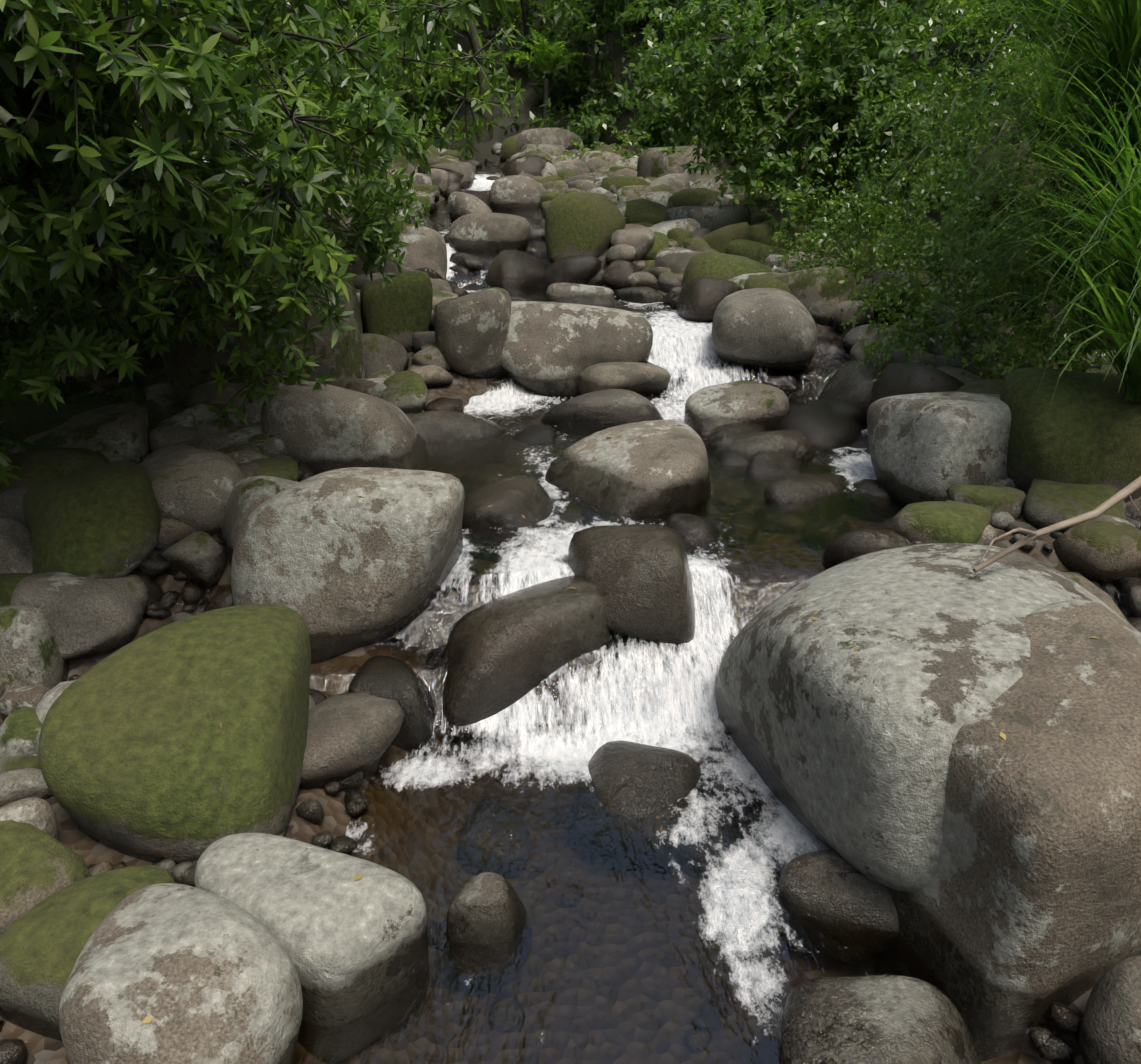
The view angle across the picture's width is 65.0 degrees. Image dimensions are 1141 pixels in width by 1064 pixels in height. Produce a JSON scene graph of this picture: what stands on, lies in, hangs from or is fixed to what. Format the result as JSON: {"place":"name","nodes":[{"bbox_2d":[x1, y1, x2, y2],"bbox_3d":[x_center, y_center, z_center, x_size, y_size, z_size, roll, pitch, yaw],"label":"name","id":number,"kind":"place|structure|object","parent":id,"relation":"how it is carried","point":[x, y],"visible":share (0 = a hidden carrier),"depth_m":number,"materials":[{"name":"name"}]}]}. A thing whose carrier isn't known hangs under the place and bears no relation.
{"place":"outdoors","nodes":[
{"label":"outdoors","id":0,"kind":"place"},
{"bbox_2d":[0,0,1127,1063],"bbox_3d":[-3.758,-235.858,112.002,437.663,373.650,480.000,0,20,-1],"label":"ground","id":1,"kind":"structure","parent":0,"point":[87,849],"depth_m":11.64,"materials":[{"name":"brown soil"}]},
{"bbox_2d":[0,0,525,485],"bbox_3d":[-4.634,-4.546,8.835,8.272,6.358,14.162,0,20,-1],"label":"leaves","id":2,"kind":"object","parent":1,"relation":"on","point":[310,184],"visible":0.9,"depth_m":5.62,"materials":[{"name":"green plant"}]},
{"bbox_2d":[0,75,976,402],"bbox_3d":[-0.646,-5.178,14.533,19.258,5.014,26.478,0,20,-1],"label":"fern fronds","id":3,"kind":"object","parent":1,"relation":"on","point":[70,395],"visible":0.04,"depth_m":8.84,"materials":[{"name":"green plant"}]},
{"bbox_2d":[283,0,794,159],"bbox_3d":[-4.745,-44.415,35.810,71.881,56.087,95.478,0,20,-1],"label":"leaves","id":4,"kind":"object","parent":1,"relation":"on","point":[555,59],"visible":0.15,"depth_m":42.81,"materials":[{"name":"green plant"}]},
{"bbox_2d":[0,0,1110,452],"bbox_3d":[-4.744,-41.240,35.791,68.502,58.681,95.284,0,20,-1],"label":"tree wood","id":5,"kind":"object","parent":1,"relation":"on","point":[30,106],"visible":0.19,"depth_m":6.22,"materials":[{"name":"plant"}]},
{"bbox_2d":[0,353,1130,1063],"bbox_3d":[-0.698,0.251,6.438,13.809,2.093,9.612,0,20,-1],"label":"pebbles","id":6,"kind":"object","parent":1,"relation":"on","point":[1044,1041],"visible":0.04,"depth_m":4.46,"materials":[{"name":"stone"}]},
{"bbox_2d":[0,0,1139,402],"bbox_3d":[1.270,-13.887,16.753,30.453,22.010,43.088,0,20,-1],"label":"leaves","id":7,"kind":"object","parent":1,"relation":"on","point":[732,128],"visible":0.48,"depth_m":14.15,"materials":[{"name":"green plant"}]},
{"bbox_2d":[0,127,1140,1063],"bbox_3d":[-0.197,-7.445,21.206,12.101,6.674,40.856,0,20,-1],"label":"boulders","id":8,"kind":"object","parent":1,"relation":"on","point":[981,865],"visible":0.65,"depth_m":4.34,"materials":[{"name":"grey stone"}]},
{"bbox_2d":[141,349,1097,1023],"bbox_3d":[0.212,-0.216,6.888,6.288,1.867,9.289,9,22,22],"label":"fallen leaves","id":9,"kind":"object","parent":8,"relation":"on","point":[357,877],"visible":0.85,"depth_m":3.70,"materials":[{"name":"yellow plant"}]},
{"bbox_2d":[5,392,1140,572],"bbox_3d":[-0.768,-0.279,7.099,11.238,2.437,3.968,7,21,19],"label":"dead branches","id":10,"kind":"object","parent":1,"relation":"on","point":[1121,495],"visible":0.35,"depth_m":4.76,"materials":[{"name":"brown wood"}]},
{"bbox_2d":[899,0,1140,416],"bbox_3d":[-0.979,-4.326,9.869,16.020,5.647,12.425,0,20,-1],"label":"sedge blades","id":11,"kind":"object","parent":1,"relation":"on","point":[1089,65],"visible":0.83,"depth_m":7.09,"materials":[{"name":"green plant"}]},
{"bbox_2d":[176,157,1120,1063],"bbox_3d":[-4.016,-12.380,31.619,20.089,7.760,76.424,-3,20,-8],"label":"water","id":12,"kind":"structure","parent":0,"point":[682,931],"depth_m":4.66,"materials":[{"name":"white liquid"}]}
]}

